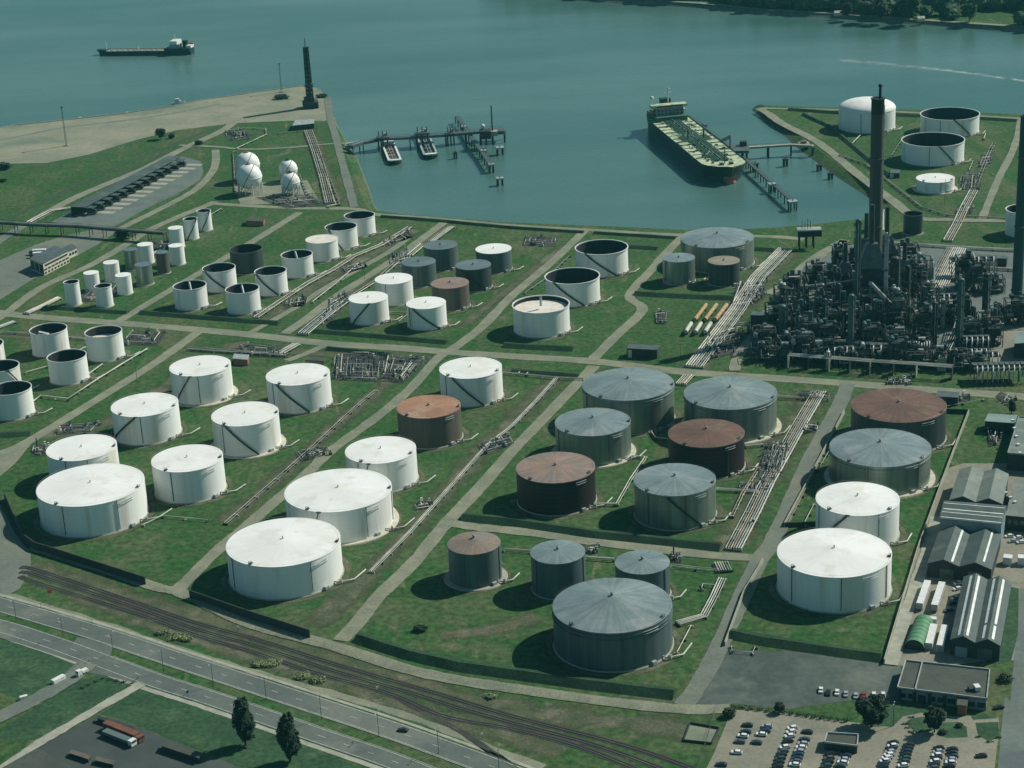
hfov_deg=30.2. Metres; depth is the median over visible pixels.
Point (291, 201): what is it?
pipe manifold
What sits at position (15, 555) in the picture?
access track
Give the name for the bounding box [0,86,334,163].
gravel quay
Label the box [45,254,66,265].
window
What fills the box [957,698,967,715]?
brick porch
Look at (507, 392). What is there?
gravel ring
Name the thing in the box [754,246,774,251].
earth bund
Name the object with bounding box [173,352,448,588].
service road
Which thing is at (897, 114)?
earth bund
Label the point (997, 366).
air cooler
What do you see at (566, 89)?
water
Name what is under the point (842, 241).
service road
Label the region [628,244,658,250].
earth bund
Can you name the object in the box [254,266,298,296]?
storage tank
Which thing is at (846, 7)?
riverside tree
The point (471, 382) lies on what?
storage tank
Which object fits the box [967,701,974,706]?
window
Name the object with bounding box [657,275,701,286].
gravel ring
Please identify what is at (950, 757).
parked car
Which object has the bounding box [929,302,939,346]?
process column
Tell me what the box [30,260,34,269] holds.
window
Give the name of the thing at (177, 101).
moored boat
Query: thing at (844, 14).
riverside path
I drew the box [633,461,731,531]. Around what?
storage tank
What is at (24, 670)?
grass verge
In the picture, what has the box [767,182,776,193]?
mooring dolphin
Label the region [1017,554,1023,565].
container
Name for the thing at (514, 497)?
gravel ring
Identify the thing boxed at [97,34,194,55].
coastal tanker
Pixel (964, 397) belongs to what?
pipe manifold
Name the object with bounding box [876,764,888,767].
parked car
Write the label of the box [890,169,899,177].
control hut
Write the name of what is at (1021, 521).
window
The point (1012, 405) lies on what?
conifer tree
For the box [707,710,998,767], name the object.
car park
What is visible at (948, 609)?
parked car
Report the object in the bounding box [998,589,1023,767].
side road
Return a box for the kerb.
[110,646,466,767]
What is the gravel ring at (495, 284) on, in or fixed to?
on the ground at (172, 549)
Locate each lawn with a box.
[870,704,961,726]
[906,717,932,732]
[937,722,967,737]
[970,713,996,719]
[976,722,998,740]
[986,587,1018,663]
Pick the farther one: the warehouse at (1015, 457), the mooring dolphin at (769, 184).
the mooring dolphin at (769, 184)
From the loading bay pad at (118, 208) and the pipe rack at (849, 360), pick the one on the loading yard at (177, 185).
the loading bay pad at (118, 208)
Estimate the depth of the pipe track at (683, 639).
824.94 m
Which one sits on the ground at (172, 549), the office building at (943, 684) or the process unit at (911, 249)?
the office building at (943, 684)
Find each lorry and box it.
[29,248,45,253]
[29,251,41,256]
[75,667,88,676]
[97,715,134,728]
[102,719,144,742]
[102,728,136,746]
[161,740,200,762]
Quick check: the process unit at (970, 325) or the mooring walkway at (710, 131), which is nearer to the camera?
the process unit at (970, 325)
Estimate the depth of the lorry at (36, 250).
1434.62 m
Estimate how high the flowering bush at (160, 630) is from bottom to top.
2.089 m
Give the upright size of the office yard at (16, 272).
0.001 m
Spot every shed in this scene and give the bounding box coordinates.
[71,156,185,214]
[232,354,248,364]
[245,217,264,225]
[305,357,323,365]
[936,390,959,405]
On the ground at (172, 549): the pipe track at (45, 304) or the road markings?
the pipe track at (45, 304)
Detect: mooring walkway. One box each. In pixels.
[455,114,469,130]
[468,135,492,172]
[689,115,725,143]
[742,156,794,209]
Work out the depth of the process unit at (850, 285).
1231.84 m
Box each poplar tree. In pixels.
[231,696,256,745]
[275,711,301,761]
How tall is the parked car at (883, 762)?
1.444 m
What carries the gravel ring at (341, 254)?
on the ground at (172, 549)
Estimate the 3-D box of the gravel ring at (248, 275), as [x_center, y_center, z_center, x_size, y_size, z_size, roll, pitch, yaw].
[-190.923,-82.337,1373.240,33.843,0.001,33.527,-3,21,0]
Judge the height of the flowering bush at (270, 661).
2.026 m
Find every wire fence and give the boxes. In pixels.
[11,680,135,757]
[153,585,329,646]
[332,645,682,710]
[697,712,713,767]
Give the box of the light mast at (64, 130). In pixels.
[60,107,68,146]
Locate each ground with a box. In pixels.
[0,87,1023,767]
[0,333,125,340]
[31,562,720,745]
[42,378,170,437]
[63,591,567,756]
[216,381,393,522]
[223,341,433,359]
[251,229,420,327]
[281,225,453,333]
[303,129,342,202]
[307,377,568,627]
[440,613,541,639]
[458,246,563,327]
[681,250,797,369]
[716,400,821,552]
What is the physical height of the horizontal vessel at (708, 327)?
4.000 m
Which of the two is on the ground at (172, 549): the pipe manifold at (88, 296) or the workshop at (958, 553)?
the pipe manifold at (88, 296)
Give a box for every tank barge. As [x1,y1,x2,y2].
[381,140,401,164]
[418,130,437,158]
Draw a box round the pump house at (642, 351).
[626,344,659,358]
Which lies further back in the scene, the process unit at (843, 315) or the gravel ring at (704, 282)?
the gravel ring at (704, 282)
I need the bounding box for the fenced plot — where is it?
[683,722,719,744]
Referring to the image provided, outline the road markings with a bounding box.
[0,597,520,767]
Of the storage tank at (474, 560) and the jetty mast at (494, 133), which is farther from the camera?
the jetty mast at (494, 133)
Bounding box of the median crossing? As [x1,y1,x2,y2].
[74,637,111,654]
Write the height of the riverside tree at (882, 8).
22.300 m
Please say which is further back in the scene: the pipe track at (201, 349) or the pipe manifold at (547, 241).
the pipe manifold at (547, 241)
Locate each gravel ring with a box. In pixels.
[0,404,42,423]
[26,344,76,359]
[32,497,155,541]
[43,371,95,387]
[87,349,130,364]
[108,421,188,448]
[147,476,234,506]
[167,384,240,407]
[169,300,214,312]
[207,282,238,294]
[208,433,288,459]
[221,304,266,316]
[221,555,351,603]
[236,265,267,276]
[260,286,293,298]
[263,393,339,416]
[284,505,402,547]
[287,269,319,280]
[313,252,344,263]
[339,241,363,251]
[344,314,395,327]
[358,228,381,238]
[389,294,418,307]
[392,467,425,494]
[393,427,470,451]
[401,318,453,332]
[413,277,439,289]
[436,387,509,409]
[440,566,510,592]
[446,300,475,313]
[469,281,497,293]
[491,263,517,275]
[507,322,576,340]
[509,488,604,519]
[523,576,591,603]
[544,626,681,676]
[545,292,605,308]
[549,441,638,468]
[574,264,633,279]
[627,502,723,533]
[631,407,682,437]
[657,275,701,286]
[661,456,752,481]
[670,581,679,601]
[678,416,783,444]
[695,255,759,274]
[702,277,745,288]
[767,573,900,617]
[807,523,907,549]
[821,464,937,498]
[834,123,899,134]
[842,425,953,453]
[896,155,968,167]
[911,185,958,194]
[915,127,983,137]
[998,228,1013,238]
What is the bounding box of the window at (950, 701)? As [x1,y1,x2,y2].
[947,699,954,703]
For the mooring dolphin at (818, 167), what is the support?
in the water
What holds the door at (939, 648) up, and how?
in the container at (942, 638)
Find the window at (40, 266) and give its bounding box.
[39,264,43,273]
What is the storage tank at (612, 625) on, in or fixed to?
on the ground at (172, 549)
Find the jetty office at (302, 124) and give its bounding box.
[292,119,313,130]
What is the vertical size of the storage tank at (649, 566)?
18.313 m
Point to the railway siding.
(473, 740)
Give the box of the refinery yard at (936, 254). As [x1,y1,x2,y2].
[747,242,1023,364]
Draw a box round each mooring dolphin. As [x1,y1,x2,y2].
[488,163,494,172]
[495,146,503,155]
[495,176,503,185]
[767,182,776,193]
[782,157,788,166]
[787,199,797,210]
[816,164,821,170]
[827,172,833,179]
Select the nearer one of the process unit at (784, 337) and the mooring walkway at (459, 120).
the process unit at (784, 337)
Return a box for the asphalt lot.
[696,649,900,708]
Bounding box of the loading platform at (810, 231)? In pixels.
[797,219,821,248]
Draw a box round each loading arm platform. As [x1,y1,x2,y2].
[376,130,389,150]
[414,126,429,147]
[446,126,454,145]
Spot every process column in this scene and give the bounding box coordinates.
[777,304,787,334]
[810,301,815,315]
[820,298,828,344]
[824,351,831,369]
[834,283,842,307]
[846,294,855,345]
[853,219,862,328]
[882,232,888,327]
[888,256,901,314]
[903,265,910,306]
[906,306,911,339]
[918,285,926,306]
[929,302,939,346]
[939,298,946,327]
[954,278,966,348]
[969,306,977,322]
[981,273,991,333]
[993,301,1000,318]
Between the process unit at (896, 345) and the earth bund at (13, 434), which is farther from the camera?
the process unit at (896, 345)
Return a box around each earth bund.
[0,430,30,437]
[49,305,129,314]
[138,310,280,325]
[313,328,448,344]
[326,346,390,355]
[352,632,676,700]
[380,215,583,233]
[461,512,722,551]
[503,342,574,351]
[511,368,579,376]
[593,231,676,239]
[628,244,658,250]
[634,290,733,300]
[728,628,883,662]
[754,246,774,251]
[787,108,1016,121]
[800,113,889,176]
[838,154,1005,219]
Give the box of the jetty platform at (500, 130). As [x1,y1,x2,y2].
[479,126,505,143]
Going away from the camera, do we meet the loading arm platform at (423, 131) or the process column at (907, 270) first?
the process column at (907, 270)
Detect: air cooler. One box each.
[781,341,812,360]
[823,345,854,364]
[868,343,899,364]
[906,340,930,352]
[934,293,956,300]
[949,255,997,278]
[962,334,990,355]
[963,348,987,356]
[970,361,1023,383]
[985,351,1000,361]
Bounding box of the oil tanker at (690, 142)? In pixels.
[646,87,745,183]
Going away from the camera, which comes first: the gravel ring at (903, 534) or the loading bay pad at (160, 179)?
the gravel ring at (903, 534)
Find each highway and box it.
[0,597,522,767]
[0,619,433,767]
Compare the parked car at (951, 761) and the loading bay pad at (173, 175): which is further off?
the loading bay pad at (173, 175)
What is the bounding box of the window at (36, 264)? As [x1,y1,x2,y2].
[35,262,39,271]
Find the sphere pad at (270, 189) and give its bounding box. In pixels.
[233,180,317,203]
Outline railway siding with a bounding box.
[394,698,515,764]
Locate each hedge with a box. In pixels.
[79,677,133,688]
[730,704,848,721]
[901,716,915,731]
[976,735,1001,742]
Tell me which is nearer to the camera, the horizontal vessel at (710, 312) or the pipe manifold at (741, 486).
the pipe manifold at (741, 486)
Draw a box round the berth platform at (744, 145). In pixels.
[720,135,748,158]
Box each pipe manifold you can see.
[31,438,49,456]
[56,419,101,434]
[81,282,116,301]
[123,327,165,345]
[147,239,169,265]
[225,127,254,136]
[232,130,248,140]
[234,342,282,357]
[256,194,326,208]
[284,293,306,307]
[295,445,331,461]
[320,304,341,326]
[329,291,348,311]
[332,351,380,380]
[341,261,367,273]
[379,228,415,246]
[381,352,428,382]
[389,244,410,269]
[412,497,432,509]
[477,432,513,453]
[522,235,557,246]
[585,541,599,553]
[646,428,656,434]
[653,308,667,323]
[670,547,682,562]
[703,326,744,359]
[730,276,767,306]
[737,480,753,491]
[747,518,759,526]
[749,285,767,306]
[754,474,777,492]
[757,440,790,475]
[796,390,831,401]
[803,421,818,432]
[886,375,902,384]
[900,374,912,384]
[954,204,974,213]
[959,170,979,189]
[959,390,969,401]
[977,151,993,167]
[986,427,1002,445]
[995,390,1016,406]
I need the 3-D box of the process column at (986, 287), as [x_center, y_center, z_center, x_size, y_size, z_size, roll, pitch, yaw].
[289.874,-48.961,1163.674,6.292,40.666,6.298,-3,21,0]
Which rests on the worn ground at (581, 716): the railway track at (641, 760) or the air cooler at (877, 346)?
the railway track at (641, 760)
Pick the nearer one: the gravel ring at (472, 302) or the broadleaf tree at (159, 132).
the gravel ring at (472, 302)
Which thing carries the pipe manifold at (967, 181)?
on the ground at (172, 549)
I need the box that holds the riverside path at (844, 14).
[651,0,1023,26]
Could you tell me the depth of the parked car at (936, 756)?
728.07 m
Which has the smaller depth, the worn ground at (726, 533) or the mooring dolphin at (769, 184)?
the worn ground at (726, 533)
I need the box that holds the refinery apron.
[968,314,1023,361]
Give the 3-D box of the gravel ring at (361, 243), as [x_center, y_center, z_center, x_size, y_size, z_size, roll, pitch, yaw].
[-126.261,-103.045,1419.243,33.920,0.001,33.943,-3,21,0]
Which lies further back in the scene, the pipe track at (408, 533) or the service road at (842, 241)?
the service road at (842, 241)
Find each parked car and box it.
[397,727,408,731]
[715,762,726,766]
[731,749,741,754]
[734,739,745,743]
[737,733,748,737]
[740,729,751,733]
[742,722,752,726]
[751,739,762,744]
[755,731,766,736]
[759,728,770,732]
[761,723,772,728]
[772,763,783,767]
[773,759,784,763]
[774,755,785,760]
[775,752,786,756]
[777,748,788,752]
[779,744,790,748]
[782,738,793,743]
[784,733,795,737]
[785,728,796,733]
[786,725,797,729]
[789,762,800,766]
[790,758,801,762]
[791,755,802,759]
[792,752,803,756]
[794,748,805,752]
[795,744,806,748]
[797,740,808,744]
[799,736,810,741]
[802,729,812,733]
[820,762,832,767]
[822,759,833,763]
[823,755,834,759]
[824,751,835,755]
[826,689,830,695]
[834,763,846,767]
[837,759,848,764]
[838,756,849,760]
[840,752,851,757]
[841,749,852,753]
[853,692,857,698]
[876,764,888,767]
[877,761,888,764]
[879,757,890,762]
[881,754,892,758]
[883,751,894,756]
[884,748,895,752]
[885,746,896,749]
[886,743,898,747]
[887,739,898,743]
[897,762,908,767]
[898,758,910,762]
[899,751,911,755]
[899,755,910,759]
[900,748,912,752]
[901,745,913,748]
[903,742,914,746]
[927,764,939,767]
[928,761,939,765]
[929,758,941,762]
[930,755,942,758]
[931,752,942,755]
[932,745,944,749]
[932,748,943,752]
[943,607,953,612]
[943,763,955,767]
[944,759,956,763]
[945,756,956,760]
[946,746,958,750]
[946,750,957,753]
[946,753,958,757]
[947,600,957,605]
[951,595,958,599]
[952,586,960,590]
[953,580,961,584]
[975,753,987,757]
[993,704,1004,709]
[1004,533,1013,537]
[1013,535,1022,538]
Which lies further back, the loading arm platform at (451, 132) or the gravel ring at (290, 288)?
the loading arm platform at (451, 132)
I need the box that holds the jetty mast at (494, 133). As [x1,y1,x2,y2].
[490,105,497,135]
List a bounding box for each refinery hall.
[750,311,776,335]
[801,266,829,283]
[916,263,935,282]
[972,254,1007,266]
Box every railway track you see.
[17,575,638,767]
[19,566,698,767]
[19,570,666,767]
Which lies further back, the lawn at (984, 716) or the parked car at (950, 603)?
the parked car at (950, 603)
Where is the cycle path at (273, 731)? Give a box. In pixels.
[0,594,533,767]
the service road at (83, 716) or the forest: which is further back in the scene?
the forest
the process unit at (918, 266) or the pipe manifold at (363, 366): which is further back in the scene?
the process unit at (918, 266)
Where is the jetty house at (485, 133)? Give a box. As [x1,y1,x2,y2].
[480,124,490,138]
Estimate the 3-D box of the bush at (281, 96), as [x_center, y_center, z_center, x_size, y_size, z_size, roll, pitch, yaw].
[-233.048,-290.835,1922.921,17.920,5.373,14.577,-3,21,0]
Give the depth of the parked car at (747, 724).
756.90 m
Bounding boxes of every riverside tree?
[839,2,854,16]
[855,0,875,19]
[873,1,890,20]
[898,0,919,21]
[933,4,938,13]
[963,3,977,21]
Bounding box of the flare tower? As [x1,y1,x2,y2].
[302,38,318,108]
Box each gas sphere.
[234,150,259,172]
[236,162,262,195]
[278,158,297,180]
[280,170,300,195]
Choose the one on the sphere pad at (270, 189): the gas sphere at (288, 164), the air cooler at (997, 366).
the gas sphere at (288, 164)
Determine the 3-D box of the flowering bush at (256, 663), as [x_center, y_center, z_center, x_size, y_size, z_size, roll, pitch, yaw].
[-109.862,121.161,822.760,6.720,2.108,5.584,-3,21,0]
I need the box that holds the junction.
[0,633,136,682]
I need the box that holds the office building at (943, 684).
[897,659,989,710]
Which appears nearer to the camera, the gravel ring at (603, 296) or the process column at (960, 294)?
the process column at (960, 294)
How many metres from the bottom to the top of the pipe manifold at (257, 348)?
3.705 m
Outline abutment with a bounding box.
[798,140,809,147]
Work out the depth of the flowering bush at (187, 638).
847.28 m
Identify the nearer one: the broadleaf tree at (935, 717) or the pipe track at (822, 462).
the broadleaf tree at (935, 717)
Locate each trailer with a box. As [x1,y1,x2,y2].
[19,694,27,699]
[51,674,65,683]
[69,749,90,762]
[94,756,114,767]
[916,580,930,609]
[931,581,944,610]
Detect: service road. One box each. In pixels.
[0,201,216,320]
[0,219,38,243]
[0,310,1023,399]
[0,662,96,721]
[0,682,144,767]
[7,332,201,450]
[26,547,730,713]
[31,123,236,218]
[112,212,302,322]
[118,149,219,227]
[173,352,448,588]
[178,142,347,149]
[213,203,804,240]
[243,236,412,334]
[280,222,446,333]
[284,343,330,360]
[324,97,358,206]
[333,365,599,641]
[444,519,756,560]
[446,229,589,350]
[587,236,679,360]
[674,383,853,703]
[729,296,782,370]
[756,108,1005,221]
[759,107,1018,118]
[765,248,831,294]
[814,239,849,262]
[884,516,939,664]
[978,118,1020,218]
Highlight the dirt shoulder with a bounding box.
[5,593,546,767]
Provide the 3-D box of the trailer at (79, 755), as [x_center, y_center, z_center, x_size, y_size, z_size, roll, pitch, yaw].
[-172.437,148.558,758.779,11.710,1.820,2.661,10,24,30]
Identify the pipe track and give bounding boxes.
[0,320,16,327]
[0,331,123,340]
[23,296,62,314]
[27,206,70,222]
[34,348,148,403]
[89,363,103,373]
[142,515,208,526]
[187,346,288,357]
[223,390,378,525]
[232,150,236,194]
[235,127,267,149]
[253,226,412,318]
[274,343,300,356]
[297,301,348,335]
[298,173,327,195]
[304,130,334,203]
[311,263,358,303]
[316,153,339,207]
[341,261,399,301]
[368,378,559,573]
[406,243,422,256]
[427,226,454,241]
[502,372,584,380]
[503,548,530,551]
[523,256,570,293]
[585,556,615,561]
[593,502,617,506]
[615,455,647,505]
[649,431,667,441]
[670,564,720,573]
[674,625,693,654]
[675,374,694,385]
[675,577,726,627]
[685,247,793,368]
[699,583,716,590]
[713,561,732,573]
[716,466,760,518]
[716,487,758,494]
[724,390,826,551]
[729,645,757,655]
[744,443,763,448]
[777,395,804,400]
[788,487,808,521]
[804,503,815,526]
[811,447,828,471]
[894,241,1013,251]
[910,247,965,328]
[943,189,978,241]
[973,143,995,187]
[986,266,1023,272]
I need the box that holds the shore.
[577,0,1023,31]
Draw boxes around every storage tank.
[0,339,5,359]
[0,359,39,388]
[0,380,52,421]
[29,322,85,357]
[36,462,171,538]
[46,349,101,385]
[46,432,118,475]
[63,279,82,306]
[83,270,99,291]
[84,325,139,362]
[94,283,114,307]
[103,260,119,282]
[111,391,199,445]
[115,272,133,295]
[123,247,138,270]
[134,262,154,285]
[137,242,154,263]
[151,443,245,504]
[155,250,170,274]
[168,225,185,246]
[168,243,186,265]
[169,354,250,406]
[173,280,221,311]
[183,216,199,240]
[196,208,212,231]
[202,262,236,292]
[211,400,299,458]
[225,283,271,315]
[226,516,365,600]
[229,244,263,274]
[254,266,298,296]
[266,361,348,414]
[281,249,326,278]
[284,467,414,546]
[305,234,350,262]
[325,222,369,250]
[344,211,386,237]
[345,434,435,492]
[348,291,402,325]
[375,273,413,306]
[396,393,478,449]
[401,256,436,287]
[406,296,459,330]
[423,240,457,271]
[431,277,482,311]
[439,355,517,407]
[444,531,519,591]
[455,259,503,291]
[475,243,523,273]
[512,295,582,338]
[516,450,612,516]
[530,540,585,600]
[544,267,611,307]
[552,406,646,467]
[552,576,691,672]
[575,239,639,277]
[582,366,675,435]
[615,550,686,599]
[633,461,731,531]
[662,253,705,285]
[668,417,758,479]
[680,226,762,272]
[681,375,789,443]
[707,256,748,286]
[776,526,903,613]
[815,480,911,545]
[824,426,941,497]
[838,96,902,133]
[850,387,956,449]
[901,132,970,166]
[902,211,922,235]
[912,172,961,194]
[919,107,985,136]
[1004,204,1015,237]
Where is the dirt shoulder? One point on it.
(441, 728)
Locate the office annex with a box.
[63,244,77,258]
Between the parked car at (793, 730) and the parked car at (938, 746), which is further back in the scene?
the parked car at (793, 730)
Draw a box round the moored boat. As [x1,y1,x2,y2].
[172,98,184,104]
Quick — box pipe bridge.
[0,220,167,242]
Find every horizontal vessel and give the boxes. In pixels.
[684,321,692,334]
[693,303,707,321]
[693,321,702,334]
[703,303,717,321]
[703,321,712,334]
[713,303,727,321]
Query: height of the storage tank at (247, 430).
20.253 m
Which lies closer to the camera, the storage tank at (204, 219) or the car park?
the car park
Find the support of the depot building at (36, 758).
on the depot yard at (88, 737)
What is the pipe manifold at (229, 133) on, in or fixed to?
on the ground at (172, 549)
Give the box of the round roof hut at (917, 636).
[904,614,933,650]
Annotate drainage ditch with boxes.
[0,126,220,225]
[13,149,174,227]
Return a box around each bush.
[0,162,11,169]
[113,231,130,238]
[155,627,170,634]
[166,631,186,640]
[179,634,193,641]
[251,660,263,666]
[260,658,282,667]
[274,93,289,98]
[293,670,310,679]
[309,675,325,682]
[315,93,326,97]
[413,624,427,631]
[484,692,497,699]
[722,706,735,718]
[937,729,947,734]
[955,722,963,726]
[994,673,1014,682]
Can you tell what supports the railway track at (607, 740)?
on the worn ground at (581, 716)
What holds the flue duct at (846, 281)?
on the refinery yard at (936, 254)
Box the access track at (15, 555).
[0,505,30,596]
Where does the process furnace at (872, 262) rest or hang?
on the refinery yard at (936, 254)
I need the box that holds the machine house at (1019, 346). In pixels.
[1014,331,1023,357]
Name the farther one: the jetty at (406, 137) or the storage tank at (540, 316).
the jetty at (406, 137)
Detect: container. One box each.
[925,623,936,649]
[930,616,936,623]
[936,624,948,651]
[1003,554,1012,565]
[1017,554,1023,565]
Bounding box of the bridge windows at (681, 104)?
[657,104,682,107]
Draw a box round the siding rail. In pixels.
[395,694,518,767]
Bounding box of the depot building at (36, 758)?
[3,748,72,767]
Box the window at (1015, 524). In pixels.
[1013,520,1017,529]
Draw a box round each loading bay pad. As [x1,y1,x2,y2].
[97,211,114,213]
[105,207,123,209]
[113,202,130,204]
[121,198,138,200]
[129,194,145,196]
[136,190,152,192]
[144,186,160,188]
[151,182,167,184]
[158,178,174,180]
[165,175,182,176]
[172,171,189,172]
[179,167,194,169]
[186,164,202,165]
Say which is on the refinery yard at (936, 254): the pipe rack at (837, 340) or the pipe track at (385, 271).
the pipe rack at (837, 340)
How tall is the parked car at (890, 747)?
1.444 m
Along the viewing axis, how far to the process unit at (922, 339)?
1140.20 m
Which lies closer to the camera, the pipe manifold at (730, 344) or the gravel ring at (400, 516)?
the gravel ring at (400, 516)
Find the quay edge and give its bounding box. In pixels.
[0,85,303,127]
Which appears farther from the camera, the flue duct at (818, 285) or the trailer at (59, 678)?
the flue duct at (818, 285)
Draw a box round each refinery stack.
[868,84,884,252]
[1010,114,1023,312]
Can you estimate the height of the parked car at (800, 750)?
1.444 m
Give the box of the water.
[0,0,1023,229]
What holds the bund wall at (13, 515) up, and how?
on the ground at (172, 549)
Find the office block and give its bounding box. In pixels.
[30,246,69,274]
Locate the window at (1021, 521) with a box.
[1019,520,1023,529]
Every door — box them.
[628,350,631,357]
[918,697,925,702]
[925,643,931,649]
[937,645,942,651]
[939,568,952,579]
[955,646,966,656]
[968,571,981,575]
[977,648,991,660]
[985,261,996,265]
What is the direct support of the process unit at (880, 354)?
on the refinery yard at (936, 254)
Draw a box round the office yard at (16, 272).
[0,230,114,298]
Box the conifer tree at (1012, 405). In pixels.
[1007,398,1016,413]
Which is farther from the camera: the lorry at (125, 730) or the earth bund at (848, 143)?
the earth bund at (848, 143)
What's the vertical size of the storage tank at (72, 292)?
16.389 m
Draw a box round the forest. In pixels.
[723,0,1023,24]
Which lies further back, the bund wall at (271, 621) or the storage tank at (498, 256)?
the storage tank at (498, 256)
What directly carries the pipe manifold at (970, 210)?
on the ground at (172, 549)
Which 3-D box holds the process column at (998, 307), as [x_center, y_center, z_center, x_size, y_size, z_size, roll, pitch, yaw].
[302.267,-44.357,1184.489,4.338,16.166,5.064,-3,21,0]
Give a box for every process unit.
[750,340,776,361]
[751,323,776,350]
[764,295,787,339]
[768,341,795,363]
[773,279,794,327]
[777,330,795,348]
[783,269,804,312]
[788,296,812,334]
[789,328,814,362]
[794,273,812,299]
[794,310,819,353]
[799,295,822,317]
[805,258,828,283]
[808,338,834,363]
[811,274,835,306]
[814,306,837,336]
[816,318,841,347]
[822,263,841,292]
[827,242,850,268]
[827,290,847,324]
[829,345,855,366]
[837,300,861,343]
[837,336,859,346]
[842,247,854,269]
[847,270,854,296]
[853,341,872,368]
[858,285,880,325]
[860,298,886,337]
[860,319,886,350]
[872,346,891,368]
[882,240,893,258]
[882,323,908,350]
[884,291,907,342]
[886,284,908,330]
[887,334,914,368]
[888,264,901,288]
[898,237,919,261]
[903,342,931,369]
[904,258,928,295]
[907,336,932,350]
[910,294,933,333]
[911,252,933,308]
[911,302,932,339]
[916,280,939,324]
[923,344,951,369]
[938,304,954,325]
[942,347,970,370]
[946,293,971,325]
[954,249,974,289]
[955,316,981,346]
[961,350,989,371]
[965,260,990,292]
[976,303,1003,347]
[979,273,1005,293]
[990,304,1011,324]
[1002,293,1023,325]
[1013,308,1023,327]
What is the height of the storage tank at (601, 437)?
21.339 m
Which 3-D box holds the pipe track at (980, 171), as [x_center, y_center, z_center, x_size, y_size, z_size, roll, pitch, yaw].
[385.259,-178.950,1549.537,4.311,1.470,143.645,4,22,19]
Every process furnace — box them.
[835,242,853,295]
[854,213,868,264]
[860,204,883,308]
[882,206,897,266]
[900,241,915,291]
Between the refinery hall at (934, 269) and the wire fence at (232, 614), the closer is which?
the wire fence at (232, 614)
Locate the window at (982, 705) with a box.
[977,702,984,707]
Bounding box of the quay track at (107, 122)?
[0,104,219,140]
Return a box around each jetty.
[347,128,486,155]
[734,142,813,157]
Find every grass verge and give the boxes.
[0,639,73,698]
[0,677,131,741]
[101,686,357,767]
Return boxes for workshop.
[927,526,1001,579]
[939,500,1006,546]
[949,466,1008,504]
[950,573,1011,660]
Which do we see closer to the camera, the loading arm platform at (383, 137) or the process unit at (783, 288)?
the process unit at (783, 288)
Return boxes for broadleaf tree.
[154,128,165,137]
[774,701,784,711]
[854,693,889,726]
[923,705,945,731]
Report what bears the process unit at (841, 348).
on the refinery yard at (936, 254)
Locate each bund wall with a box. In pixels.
[4,492,22,539]
[22,533,46,552]
[46,545,145,583]
[189,590,309,637]
[724,558,763,645]
[784,410,844,526]
[784,521,814,526]
[884,409,968,662]
[946,408,967,413]
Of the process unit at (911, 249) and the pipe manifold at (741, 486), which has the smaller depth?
the pipe manifold at (741, 486)
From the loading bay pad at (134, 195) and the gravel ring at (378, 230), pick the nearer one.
the gravel ring at (378, 230)
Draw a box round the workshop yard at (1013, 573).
[898,463,1023,664]
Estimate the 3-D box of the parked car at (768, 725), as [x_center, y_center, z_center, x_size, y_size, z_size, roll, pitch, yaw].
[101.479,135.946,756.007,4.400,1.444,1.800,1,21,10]
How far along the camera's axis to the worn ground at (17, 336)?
1256.36 m
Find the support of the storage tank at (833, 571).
on the ground at (172, 549)
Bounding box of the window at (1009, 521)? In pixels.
[1007,519,1011,528]
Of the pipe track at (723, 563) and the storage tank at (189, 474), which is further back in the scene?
the storage tank at (189, 474)
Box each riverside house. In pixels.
[834,10,841,15]
[916,16,924,21]
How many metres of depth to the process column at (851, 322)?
1135.92 m
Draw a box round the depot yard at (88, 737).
[38,717,239,767]
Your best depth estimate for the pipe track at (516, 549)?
915.72 m
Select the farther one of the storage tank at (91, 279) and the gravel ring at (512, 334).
the storage tank at (91, 279)
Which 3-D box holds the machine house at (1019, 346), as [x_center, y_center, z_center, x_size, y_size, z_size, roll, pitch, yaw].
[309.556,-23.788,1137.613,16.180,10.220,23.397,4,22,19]
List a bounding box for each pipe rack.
[735,322,749,333]
[787,353,952,380]
[811,337,901,359]
[937,312,964,371]
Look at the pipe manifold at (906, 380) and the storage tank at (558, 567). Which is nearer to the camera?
the storage tank at (558, 567)
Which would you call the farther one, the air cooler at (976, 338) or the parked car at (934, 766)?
the air cooler at (976, 338)
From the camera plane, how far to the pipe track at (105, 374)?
1166.48 m
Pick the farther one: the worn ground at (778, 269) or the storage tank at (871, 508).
the worn ground at (778, 269)
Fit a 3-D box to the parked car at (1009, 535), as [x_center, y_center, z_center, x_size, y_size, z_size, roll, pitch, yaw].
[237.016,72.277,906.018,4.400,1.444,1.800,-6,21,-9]
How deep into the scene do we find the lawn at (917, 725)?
752.21 m
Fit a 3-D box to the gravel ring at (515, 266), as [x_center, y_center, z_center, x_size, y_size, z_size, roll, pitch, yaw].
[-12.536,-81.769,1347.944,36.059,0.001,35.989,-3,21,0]
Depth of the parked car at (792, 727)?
753.33 m
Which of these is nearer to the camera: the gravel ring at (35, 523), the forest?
the gravel ring at (35, 523)
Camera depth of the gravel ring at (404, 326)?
1232.56 m
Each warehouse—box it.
[985,413,1016,433]
[1005,479,1023,531]
[1007,416,1023,470]
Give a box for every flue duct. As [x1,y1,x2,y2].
[805,282,835,294]
[836,279,854,283]
[868,281,892,323]
[873,299,881,338]
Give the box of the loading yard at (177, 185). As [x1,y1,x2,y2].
[51,156,203,226]
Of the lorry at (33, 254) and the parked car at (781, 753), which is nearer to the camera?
the parked car at (781, 753)
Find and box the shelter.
[823,731,858,753]

